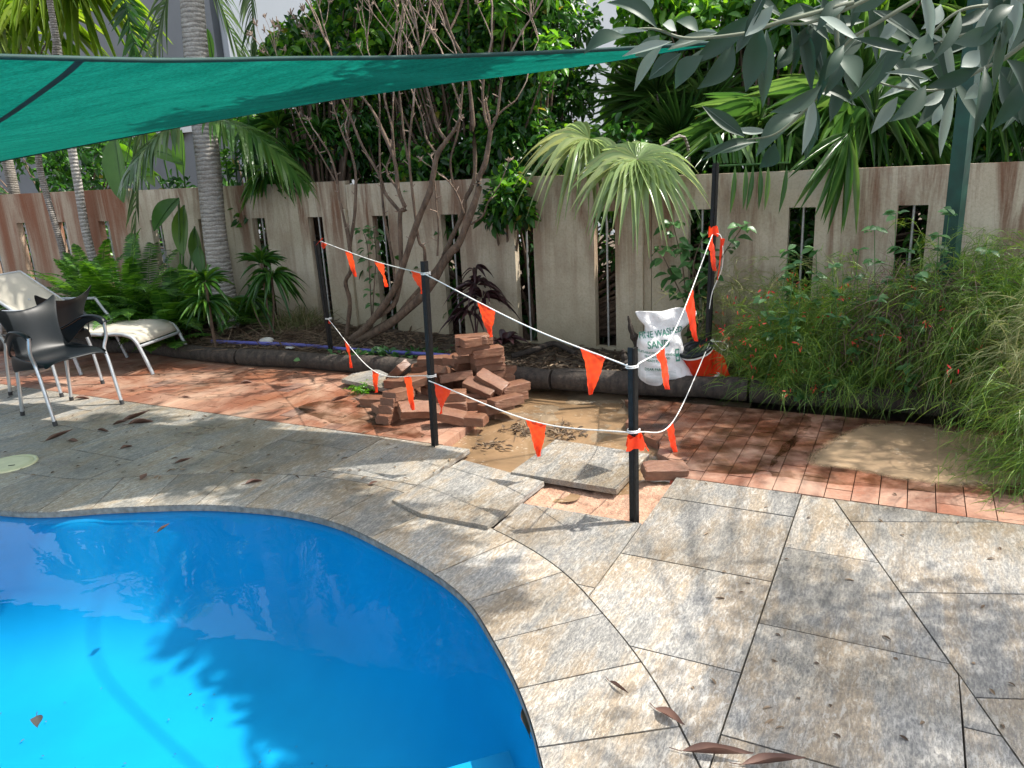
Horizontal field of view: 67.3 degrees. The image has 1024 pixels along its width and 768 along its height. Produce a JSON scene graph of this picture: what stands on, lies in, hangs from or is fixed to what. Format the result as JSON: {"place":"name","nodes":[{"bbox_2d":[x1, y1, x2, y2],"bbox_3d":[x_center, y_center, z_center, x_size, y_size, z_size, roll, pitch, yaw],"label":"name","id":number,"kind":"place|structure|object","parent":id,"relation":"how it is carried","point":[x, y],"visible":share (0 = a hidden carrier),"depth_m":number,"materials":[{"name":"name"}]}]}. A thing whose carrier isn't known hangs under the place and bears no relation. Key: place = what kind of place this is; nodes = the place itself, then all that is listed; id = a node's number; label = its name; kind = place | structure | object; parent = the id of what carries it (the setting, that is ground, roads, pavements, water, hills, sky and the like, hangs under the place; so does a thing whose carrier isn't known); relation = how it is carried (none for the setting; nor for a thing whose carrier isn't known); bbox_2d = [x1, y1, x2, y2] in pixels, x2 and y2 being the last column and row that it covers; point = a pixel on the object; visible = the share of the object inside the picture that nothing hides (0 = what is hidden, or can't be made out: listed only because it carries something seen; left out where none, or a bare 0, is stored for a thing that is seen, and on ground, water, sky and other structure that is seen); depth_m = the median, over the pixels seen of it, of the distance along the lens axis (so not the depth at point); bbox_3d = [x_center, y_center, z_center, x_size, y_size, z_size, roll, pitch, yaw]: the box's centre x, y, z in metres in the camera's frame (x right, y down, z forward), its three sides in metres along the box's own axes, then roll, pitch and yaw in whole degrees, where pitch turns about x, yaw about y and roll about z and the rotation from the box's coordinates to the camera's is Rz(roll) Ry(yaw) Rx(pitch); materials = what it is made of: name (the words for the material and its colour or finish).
{"place":"outdoors","nodes":[
{"label":"outdoors","id":0,"kind":"place"},
{"bbox_2d":[0,351,493,445],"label":"brick paving","id":1,"kind":"structure","parent":0,"point":[231,394],"depth_m":6.10,"materials":[{"name":"brick"}]},
{"bbox_2d":[0,270,186,374],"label":"sun lounger","id":2,"kind":"object","parent":1,"relation":"on","point":[19,289],"visible":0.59,"depth_m":6.99,"materials":[{"name":"fabric"}]},
{"bbox_2d":[0,338,237,363],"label":"edging log","id":3,"kind":"object","parent":1,"relation":"on","point":[221,355],"visible":0.53,"depth_m":7.15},
{"bbox_2d":[298,400,424,437],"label":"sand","id":4,"kind":"structure","parent":1,"relation":"on","point":[371,421],"depth_m":5.24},
{"bbox_2d":[235,348,552,388],"bbox_3d":[-1.057,-0.143,6.249,2.988,0.166,0.182,4,18,24],"label":"edging log","id":5,"kind":"object","parent":1,"relation":"on","point":[538,378],"visible":0.56,"depth_m":6.38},
{"bbox_2d":[0,511,539,767],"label":"pool shell","id":6,"kind":"object","parent":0,"point":[123,636],"visible":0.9,"depth_m":3.69},
{"bbox_2d":[448,751,514,767],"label":"pool step","id":7,"kind":"object","parent":6,"relation":"in","point":[502,760],"depth_m":2.48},
{"bbox_2d":[238,109,350,211],"bbox_3d":[-2.027,-2.163,7.331,1.206,0.998,0.893,-3,16,0],"label":"strappy plant","id":8,"kind":"object","parent":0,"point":[267,122],"visible":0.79,"depth_m":7.23,"materials":[{"name":"green plant"}]},
{"bbox_2d":[0,213,1020,368],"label":"neighbour ground","id":9,"kind":"structure","parent":0,"point":[613,341],"depth_m":10.98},
{"bbox_2d":[0,137,145,264],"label":"leafy tree","id":10,"kind":"object","parent":9,"relation":"on","point":[60,168],"visible":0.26,"depth_m":10.42,"materials":[{"name":"green plant"}]},
{"bbox_2d":[0,0,171,193],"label":"fan palm","id":11,"kind":"object","parent":9,"relation":"on","point":[21,21],"visible":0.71,"depth_m":8.58,"materials":[{"name":"green plant"}]},
{"bbox_2d":[0,0,241,262],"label":"house","id":12,"kind":"structure","parent":9,"relation":"on","point":[175,50],"depth_m":13.99,"materials":[{"name":"white paint"}]},
{"bbox_2d":[102,140,183,202],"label":"broadleaf plant","id":13,"kind":"object","parent":9,"relation":"on","point":[113,165],"visible":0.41,"depth_m":8.23,"materials":[{"name":"green plant"}]},
{"bbox_2d":[119,129,227,188],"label":"broadleaf plant","id":14,"kind":"object","parent":9,"relation":"on","point":[181,156],"visible":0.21,"depth_m":8.19,"materials":[{"name":"green plant"}]},
{"bbox_2d":[220,102,341,293],"bbox_3d":[-2.563,-2.016,8.643,1.526,2.485,2.605,-11,18,-25],"label":"leafy tree","id":15,"kind":"object","parent":9,"relation":"on","point":[231,166],"visible":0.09,"depth_m":8.10,"materials":[{"name":"green plant"}]},
{"bbox_2d":[248,0,395,309],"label":"leafy tree","id":16,"kind":"object","parent":9,"relation":"on","point":[337,24],"visible":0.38,"depth_m":6.92,"materials":[{"name":"green plant"}]},
{"bbox_2d":[239,0,257,56],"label":"palm frond","id":17,"kind":"object","parent":16,"relation":"hanging from","point":[244,10],"visible":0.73,"depth_m":7.04,"materials":[{"name":"green plant"}]},
{"bbox_2d":[294,0,573,262],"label":"leafy tree","id":18,"kind":"object","parent":9,"relation":"on","point":[368,131],"visible":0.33,"depth_m":6.85,"materials":[{"name":"green plant"}]},
{"bbox_2d":[344,0,571,276],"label":"leafy tree","id":19,"kind":"object","parent":9,"relation":"on","point":[504,19],"visible":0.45,"depth_m":6.38,"materials":[{"name":"green plant"}]},
{"bbox_2d":[473,160,541,251],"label":"leafy sprig","id":20,"kind":"object","parent":9,"relation":"on","point":[501,207],"visible":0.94,"depth_m":6.09,"materials":[{"name":"green plant"}]},
{"bbox_2d":[216,0,806,253],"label":"house","id":21,"kind":"structure","parent":9,"relation":"on","point":[279,9],"depth_m":12.67,"materials":[{"name":"white paint"}]},
{"bbox_2d":[0,169,1023,347],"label":"leafy tree","id":22,"kind":"object","parent":9,"relation":"on","point":[603,332],"visible":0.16,"depth_m":6.45,"materials":[{"name":"green plant"}]},
{"bbox_2d":[0,165,1023,343],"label":"leafy tree","id":23,"kind":"object","parent":9,"relation":"on","point":[809,213],"visible":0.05,"depth_m":6.79,"materials":[{"name":"green plant"}]},
{"bbox_2d":[454,0,603,311],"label":"leafy tree","id":24,"kind":"object","parent":9,"relation":"on","point":[562,17],"visible":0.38,"depth_m":6.60,"materials":[{"name":"green plant"}]},
{"bbox_2d":[513,121,641,272],"bbox_3d":[0.438,-1.378,5.925,0.892,1.240,0.999,-7,17,-15],"label":"fan palm","id":25,"kind":"object","parent":9,"relation":"on","point":[577,144],"visible":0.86,"depth_m":5.70,"materials":[{"name":"green plant"}]},
{"bbox_2d":[566,134,710,340],"bbox_3d":[1.033,-0.898,5.674,1.251,1.793,0.875,-9,17,-21],"label":"fan palm","id":26,"kind":"object","parent":9,"relation":"on","point":[638,171],"visible":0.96,"depth_m":5.35,"materials":[{"name":"green plant"}]},
{"bbox_2d":[581,0,753,164],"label":"fan palm","id":27,"kind":"object","parent":9,"relation":"on","point":[675,112],"visible":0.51,"depth_m":6.49,"materials":[{"name":"green plant"}]},
{"bbox_2d":[584,0,804,260],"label":"leafy tree","id":28,"kind":"object","parent":9,"relation":"on","point":[596,126],"visible":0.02,"depth_m":7.13,"materials":[{"name":"green plant"}]},
{"bbox_2d":[609,0,956,220],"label":"leafy tree","id":29,"kind":"object","parent":9,"relation":"on","point":[703,9],"visible":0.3,"depth_m":6.33,"materials":[{"name":"green plant"}]},
{"bbox_2d":[667,71,898,172],"bbox_3d":[2.066,-1.289,6.040,1.694,2.237,0.986,1,17,15],"label":"fan palm","id":30,"kind":"object","parent":9,"relation":"on","point":[740,109],"visible":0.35,"depth_m":5.77,"materials":[{"name":"green plant"}]},
{"bbox_2d":[709,132,794,212],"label":"palm frond","id":31,"kind":"object","parent":30,"relation":"attached to","point":[749,155],"visible":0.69,"depth_m":5.33,"materials":[{"name":"green plant"}]},
{"bbox_2d":[590,109,1023,344],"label":"leafy tree","id":32,"kind":"object","parent":9,"relation":"on","point":[617,130],"visible":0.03,"depth_m":6.07,"materials":[{"name":"green plant"}]},
{"bbox_2d":[743,0,997,167],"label":"fan palm","id":33,"kind":"object","parent":9,"relation":"on","point":[856,122],"visible":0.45,"depth_m":5.28,"materials":[{"name":"green plant"}]},
{"bbox_2d":[787,133,859,233],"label":"palm frond","id":34,"kind":"object","parent":33,"relation":"attached to","point":[840,156],"visible":0.99,"depth_m":5.00,"materials":[{"name":"green plant"}]},
{"bbox_2d":[849,0,1006,78],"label":"fan palm","id":35,"kind":"object","parent":9,"relation":"on","point":[909,10],"visible":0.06,"depth_m":5.83,"materials":[{"name":"green plant"}]},
{"bbox_2d":[920,3,1023,162],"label":"fan palm","id":36,"kind":"object","parent":9,"relation":"on","point":[990,119],"visible":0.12,"depth_m":4.92,"materials":[{"name":"green plant"}]},
{"bbox_2d":[0,384,1022,767],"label":"stone paving","id":37,"kind":"structure","parent":0,"point":[656,584],"depth_m":2.95,"materials":[{"name":"stone"}]},
{"bbox_2d":[0,285,104,396],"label":"garden chair","id":38,"kind":"object","parent":37,"relation":"on","point":[69,310],"visible":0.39,"depth_m":6.14,"materials":[{"name":"black plastic"}]},
{"bbox_2d":[0,294,124,426],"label":"garden chair","id":39,"kind":"object","parent":37,"relation":"on","point":[38,336],"visible":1,"depth_m":5.65,"materials":[{"name":"black plastic"}]},
{"bbox_2d":[0,472,698,767],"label":"pool coping","id":40,"kind":"object","parent":37,"relation":"on","point":[563,647],"visible":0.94,"depth_m":2.96,"materials":[{"name":"stone"}]},
{"bbox_2d":[0,506,541,767],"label":"coping edge","id":41,"kind":"object","parent":40,"relation":"on","point":[458,596],"visible":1,"depth_m":3.82,"materials":[{"name":"stone"}]},
{"bbox_2d":[669,742,753,753],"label":"leaf","id":42,"kind":"object","parent":40,"relation":"on","point":[709,747],"visible":1,"depth_m":2.12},
{"bbox_2d":[420,261,438,446],"bbox_3d":[-0.476,-0.128,4.454,0.071,1.158,0.036,-3,16,0],"label":"steel picket","id":43,"kind":"object","parent":37,"relation":"on","point":[429,350],"visible":0.92,"depth_m":4.44,"materials":[{"name":"black metal"}]},
{"bbox_2d":[0,368,1015,740],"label":"leaf litter","id":44,"kind":"object","parent":37,"relation":"on","point":[704,534],"visible":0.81,"depth_m":3.30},
{"bbox_2d":[0,302,1023,393],"bbox_3d":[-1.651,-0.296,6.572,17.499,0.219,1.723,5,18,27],"label":"garden bed","id":45,"kind":"object","parent":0,"point":[447,347],"visible":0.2,"depth_m":6.69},
{"bbox_2d":[35,0,66,280],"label":"slim palm","id":46,"kind":"object","parent":45,"relation":"on","point":[38,158],"visible":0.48,"depth_m":8.36,"materials":[{"name":"grey plant"}]},
{"bbox_2d":[48,21,96,260],"bbox_3d":[-4.744,-2.490,8.343,0.225,2.633,0.105,2,17,18],"label":"slim palm","id":47,"kind":"object","parent":45,"relation":"on","point":[81,204],"visible":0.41,"depth_m":8.47,"materials":[{"name":"grey plant"}]},
{"bbox_2d":[0,238,167,318],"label":"fern","id":48,"kind":"object","parent":45,"relation":"on","point":[76,268],"visible":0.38,"depth_m":8.14,"materials":[{"name":"green plant"}]},
{"bbox_2d":[1,228,209,329],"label":"fern","id":49,"kind":"object","parent":45,"relation":"on","point":[131,270],"visible":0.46,"depth_m":7.67,"materials":[{"name":"green plant"}]},
{"bbox_2d":[118,308,210,351],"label":"fern","id":50,"kind":"object","parent":45,"relation":"on","point":[177,343],"visible":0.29,"depth_m":7.24,"materials":[{"name":"green plant"}]},
{"bbox_2d":[151,198,204,299],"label":"broadleaf plant","id":51,"kind":"object","parent":45,"relation":"on","point":[163,210],"visible":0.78,"depth_m":7.59,"materials":[{"name":"green plant"}]},
{"bbox_2d":[94,263,267,347],"bbox_3d":[-3.347,-0.826,7.564,1.433,0.702,1.962,-12,18,-29],"label":"fern","id":52,"kind":"object","parent":45,"relation":"on","point":[157,298],"visible":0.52,"depth_m":7.43,"materials":[{"name":"green plant"}]},
{"bbox_2d":[172,263,245,347],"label":"strappy plant","id":53,"kind":"object","parent":45,"relation":"on","point":[220,304],"visible":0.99,"depth_m":6.80,"materials":[{"name":"green plant"}]},
{"bbox_2d":[180,0,241,330],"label":"palm tree","id":54,"kind":"object","parent":45,"relation":"on","point":[206,152],"visible":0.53,"depth_m":7.21,"materials":[{"name":"grey plant"}]},
{"bbox_2d":[109,0,154,56],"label":"palm frond","id":55,"kind":"object","parent":54,"relation":"attached to","point":[128,27],"visible":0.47,"depth_m":8.13,"materials":[{"name":"green plant"}]},
{"bbox_2d":[123,0,168,261],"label":"palm frond","id":56,"kind":"object","parent":54,"relation":"hanging from","point":[159,31],"visible":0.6,"depth_m":7.13,"materials":[{"name":"green plant"}]},
{"bbox_2d":[116,128,179,198],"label":"palm frond","id":57,"kind":"object","parent":54,"relation":"attached to","point":[134,166],"visible":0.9,"depth_m":6.83,"materials":[{"name":"green plant"}]},
{"bbox_2d":[213,0,272,140],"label":"palm frond","id":58,"kind":"object","parent":54,"relation":"attached to","point":[227,24],"visible":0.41,"depth_m":7.68,"materials":[{"name":"green plant"}]},
{"bbox_2d":[202,119,319,205],"bbox_3d":[-2.293,-1.982,6.900,1.090,0.840,0.798,-3,16,0],"label":"palm frond","id":59,"kind":"object","parent":54,"relation":"attached to","point":[264,148],"visible":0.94,"depth_m":6.74,"materials":[{"name":"green plant"}]},
{"bbox_2d":[217,245,306,338],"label":"strappy plant","id":60,"kind":"object","parent":45,"relation":"on","point":[265,277],"visible":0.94,"depth_m":7.07,"materials":[{"name":"green plant"}]},
{"bbox_2d":[244,302,343,333],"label":"grass tuft","id":61,"kind":"object","parent":45,"relation":"on","point":[302,317],"visible":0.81,"depth_m":7.35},
{"bbox_2d":[247,3,358,337],"bbox_3d":[-1.730,-1.789,6.730,0.899,2.879,0.673,-3,16,0],"label":"bare shrub","id":62,"kind":"object","parent":45,"relation":"on","point":[349,237],"visible":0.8,"depth_m":6.56,"materials":[{"name":"brown plant"}]},
{"bbox_2d":[313,241,332,349],"bbox_3d":[-1.604,-0.707,6.562,0.064,1.015,0.036,-3,16,0],"label":"steel picket","id":63,"kind":"object","parent":45,"relation":"on","point":[323,292],"visible":0.91,"depth_m":6.54,"materials":[{"name":"black metal"}]},
{"bbox_2d":[354,225,385,327],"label":"leafy shrub","id":64,"kind":"object","parent":45,"relation":"on","point":[368,235],"visible":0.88,"depth_m":6.90,"materials":[{"name":"green plant"}]},
{"bbox_2d":[300,0,542,341],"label":"bare shrub","id":65,"kind":"object","parent":45,"relation":"on","point":[364,332],"visible":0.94,"depth_m":6.11,"materials":[{"name":"brown plant"}]},
{"bbox_2d":[437,264,521,334],"bbox_3d":[-0.248,-0.655,6.459,0.656,0.698,0.590,9,20,37],"label":"cordyline","id":66,"kind":"object","parent":45,"relation":"on","point":[475,292],"visible":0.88,"depth_m":6.41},
{"bbox_2d":[635,307,696,385],"bbox_3d":[1.075,-0.265,5.319,0.444,0.524,0.315,-3,16,0],"label":"sand bag","id":67,"kind":"object","parent":45,"relation":"on","point":[654,336],"visible":0.81,"depth_m":5.24,"materials":[{"name":"white"}]},
{"bbox_2d":[650,219,756,340],"bbox_3d":[1.400,-0.668,5.648,0.770,1.087,0.344,6,18,28],"label":"leafy shrub","id":68,"kind":"object","parent":45,"relation":"on","point":[673,271],"visible":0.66,"depth_m":5.61,"materials":[{"name":"green plant"}]},
{"bbox_2d":[680,339,729,376],"bbox_3d":[1.299,-0.152,5.290,0.323,0.302,0.264,-6,16,-10],"label":"flag reel","id":69,"kind":"object","parent":45,"relation":"on","point":[693,363],"visible":0.76,"depth_m":5.22,"materials":[{"name":"orange plastic"}]},
{"bbox_2d":[705,163,718,339],"bbox_3d":[1.341,-0.693,5.175,0.078,1.525,0.036,-3,16,0],"label":"steel picket","id":70,"kind":"object","parent":45,"relation":"on","point":[713,221],"visible":0.62,"depth_m":5.13,"materials":[{"name":"black metal"}]},
{"bbox_2d":[316,226,727,456],"bbox_3d":[-0.518,-0.302,4.958,3.383,1.180,2.202,4,18,24],"label":"flag bunting","id":71,"kind":"object","parent":70,"relation":"hanging from","point":[594,361],"visible":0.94,"depth_m":4.16},
{"bbox_2d":[651,237,868,367],"bbox_3d":[1.704,-0.501,5.407,1.431,0.993,1.263,11,21,41],"label":"wispy bush","id":72,"kind":"object","parent":45,"relation":"on","point":[716,292],"visible":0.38,"depth_m":5.44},
{"bbox_2d":[686,268,900,411],"bbox_3d":[1.852,-0.322,5.110,1.432,0.934,1.374,-3,16,0],"label":"wispy bush","id":73,"kind":"object","parent":45,"relation":"on","point":[757,357],"visible":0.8,"depth_m":4.96,"materials":[{"name":"plant"}]},
{"bbox_2d":[721,243,984,422],"bbox_3d":[2.171,-0.382,5.018,1.695,1.044,1.595,6,18,29],"label":"wispy bush","id":74,"kind":"object","parent":45,"relation":"on","point":[832,341],"visible":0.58,"depth_m":4.82,"materials":[{"name":"plant"}]},
{"bbox_2d":[749,380,1023,418],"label":"edging log","id":75,"kind":"object","parent":45,"relation":"on","point":[759,398],"visible":0.52,"depth_m":4.75,"materials":[{"name":"wood"}]},
{"bbox_2d":[810,217,1023,441],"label":"wispy bush","id":76,"kind":"object","parent":45,"relation":"on","point":[906,301],"visible":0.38,"depth_m":4.51,"materials":[{"name":"plant"}]},
{"bbox_2d":[928,0,987,391],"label":"steel post","id":77,"kind":"object","parent":45,"relation":"on","point":[960,159],"visible":0.5,"depth_m":4.46,"materials":[{"name":"metal"}]},
{"bbox_2d":[0,1,829,161],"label":"shade sail","id":78,"kind":"object","parent":77,"relation":"attached to","point":[51,103],"visible":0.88,"depth_m":3.79,"materials":[{"name":"fabric"}]},
{"bbox_2d":[452,391,687,494],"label":"muddy water","id":79,"kind":"structure","parent":0,"point":[589,416],"depth_m":4.87,"materials":[{"name":"liquid"}]},
{"bbox_2d":[392,460,543,529],"bbox_3d":[-0.202,0.552,3.915,0.606,0.042,0.686,7,19,31],"label":"stone slab","id":80,"kind":"object","parent":79,"relation":"on","point":[471,494],"depth_m":3.86,"materials":[{"name":"stone"}]},
{"bbox_2d":[472,399,625,454],"bbox_3d":[0.379,0.106,5.492,1.290,0.223,1.974,-3,16,0],"label":"debris","id":81,"kind":"object","parent":79,"relation":"in","point":[526,433],"visible":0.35,"depth_m":4.83,"materials":[{"name":"brown plant"}]},
{"bbox_2d":[489,389,627,432],"bbox_3d":[0.318,0.146,5.400,1.000,0.058,0.850,5,18,27],"label":"silt","id":82,"kind":"object","parent":79,"relation":"on","point":[582,397],"visible":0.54,"depth_m":5.42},
{"bbox_2d":[551,368,748,400],"bbox_3d":[0.937,-0.001,5.364,1.360,0.174,0.172,4,17,22],"label":"edging log","id":83,"kind":"object","parent":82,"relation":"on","point":[609,381],"visible":0.8,"depth_m":5.29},
{"bbox_2d":[511,440,648,494],"bbox_3d":[0.392,0.442,4.223,0.612,0.052,0.590,6,18,28],"label":"stone slab","id":84,"kind":"object","parent":79,"relation":"on","point":[583,466],"depth_m":4.15,"materials":[{"name":"stone"}]},
{"bbox_2d":[523,481,669,523],"bbox_3d":[0.438,0.581,3.875,0.650,0.053,0.550,5,18,27],"label":"sand patch","id":85,"kind":"object","parent":79,"relation":"on","point":[607,505],"visible":0.5,"depth_m":3.84,"materials":[{"name":"sand"}]},
{"bbox_2d":[628,347,638,522],"bbox_3d":[0.542,0.265,3.417,0.046,0.874,0.036,-3,16,0],"label":"steel picket","id":86,"kind":"object","parent":85,"relation":"on","point":[633,426],"visible":0.73,"depth_m":3.40,"materials":[{"name":"black metal"}]},
{"bbox_2d":[590,395,751,441],"bbox_3d":[1.030,0.249,4.936,0.800,0.062,1.050,5,18,27],"label":"silt","id":87,"kind":"object","parent":79,"relation":"on","point":[624,410],"visible":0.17,"depth_m":5.24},
{"bbox_2d":[492,389,1020,528],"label":"ground","id":88,"kind":"structure","parent":0,"point":[839,412],"depth_m":5.18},
{"bbox_2d":[0,188,140,305],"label":"garden wall","id":89,"kind":"structure","parent":88,"relation":"on","point":[28,210],"depth_m":9.13,"materials":[{"name":"wood"}]},
{"bbox_2d":[127,181,359,324],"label":"garden wall","id":90,"kind":"structure","parent":88,"relation":"on","point":[290,232],"depth_m":7.56,"materials":[{"name":"wood"}]},
{"bbox_2d":[345,175,651,352],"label":"garden wall","id":91,"kind":"structure","parent":88,"relation":"on","point":[566,278],"depth_m":6.46,"materials":[{"name":"wood"}]},
{"bbox_2d":[636,202,643,335],"bbox_3d":[0.997,-0.752,5.992,0.055,1.300,0.030,5,18,27],"label":"cover strip","id":92,"kind":"object","parent":91,"relation":"attached to","point":[639,285],"visible":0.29,"depth_m":5.95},
{"bbox_2d":[652,161,1023,381],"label":"garden wall","id":93,"kind":"structure","parent":88,"relation":"on","point":[995,197],"depth_m":5.28,"materials":[{"name":"wood"}]},
{"bbox_2d":[789,239,1023,415],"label":"bush","id":94,"kind":"object","parent":88,"relation":"on","point":[902,319],"visible":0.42,"depth_m":4.61,"materials":[{"name":"plant"}]},
{"bbox_2d":[831,222,1023,447],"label":"wispy bush","id":95,"kind":"object","parent":88,"relation":"on","point":[1009,273],"visible":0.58,"depth_m":4.36,"materials":[{"name":"plant"}]},
{"bbox_2d":[900,359,1023,515],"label":"wispy bush","id":96,"kind":"object","parent":88,"relation":"on","point":[1016,462],"visible":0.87,"depth_m":3.74,"materials":[{"name":"plant"}]},
{"bbox_2d":[910,288,1023,471],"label":"wispy bush","id":97,"kind":"object","parent":88,"relation":"on","point":[1018,355],"visible":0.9,"depth_m":3.95,"materials":[{"name":"plant"}]},
{"bbox_2d":[625,400,1023,524],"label":"brick paving","id":98,"kind":"structure","parent":0,"point":[798,464],"depth_m":3.96,"materials":[{"name":"brick"}]},
{"bbox_2d":[640,460,688,480],"bbox_3d":[0.796,0.451,4.016,0.231,0.063,0.115,0,25,-5],"label":"loose brick","id":99,"kind":"object","parent":98,"relation":"on","point":[661,470],"visible":0.94,"depth_m":3.97,"materials":[{"name":"brick"}]},
{"bbox_2d":[627,397,810,473],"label":"water","id":100,"kind":"structure","parent":98,"relation":"on","point":[781,441],"depth_m":4.58,"materials":[{"name":"liquid"}]},
{"bbox_2d":[768,412,1023,495],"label":"water","id":101,"kind":"structure","parent":98,"relation":"on","point":[832,435],"depth_m":3.98,"materials":[{"name":"liquid"}]},
{"bbox_2d":[810,424,1023,484],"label":"sand patch","id":102,"kind":"object","parent":98,"relation":"on","point":[907,451],"visible":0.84,"depth_m":4.11,"materials":[{"name":"sand"}]},
{"bbox_2d":[835,499,1023,767],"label":"side stone paving","id":103,"kind":"structure","parent":0,"point":[947,577],"depth_m":2.86,"materials":[{"name":"stone"}]},
{"bbox_2d":[584,0,1023,167],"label":"silver leaved tree","id":104,"kind":"object","parent":103,"relation":"on","point":[808,44],"visible":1,"depth_m":1.22,"materials":[{"name":"grey plant"}]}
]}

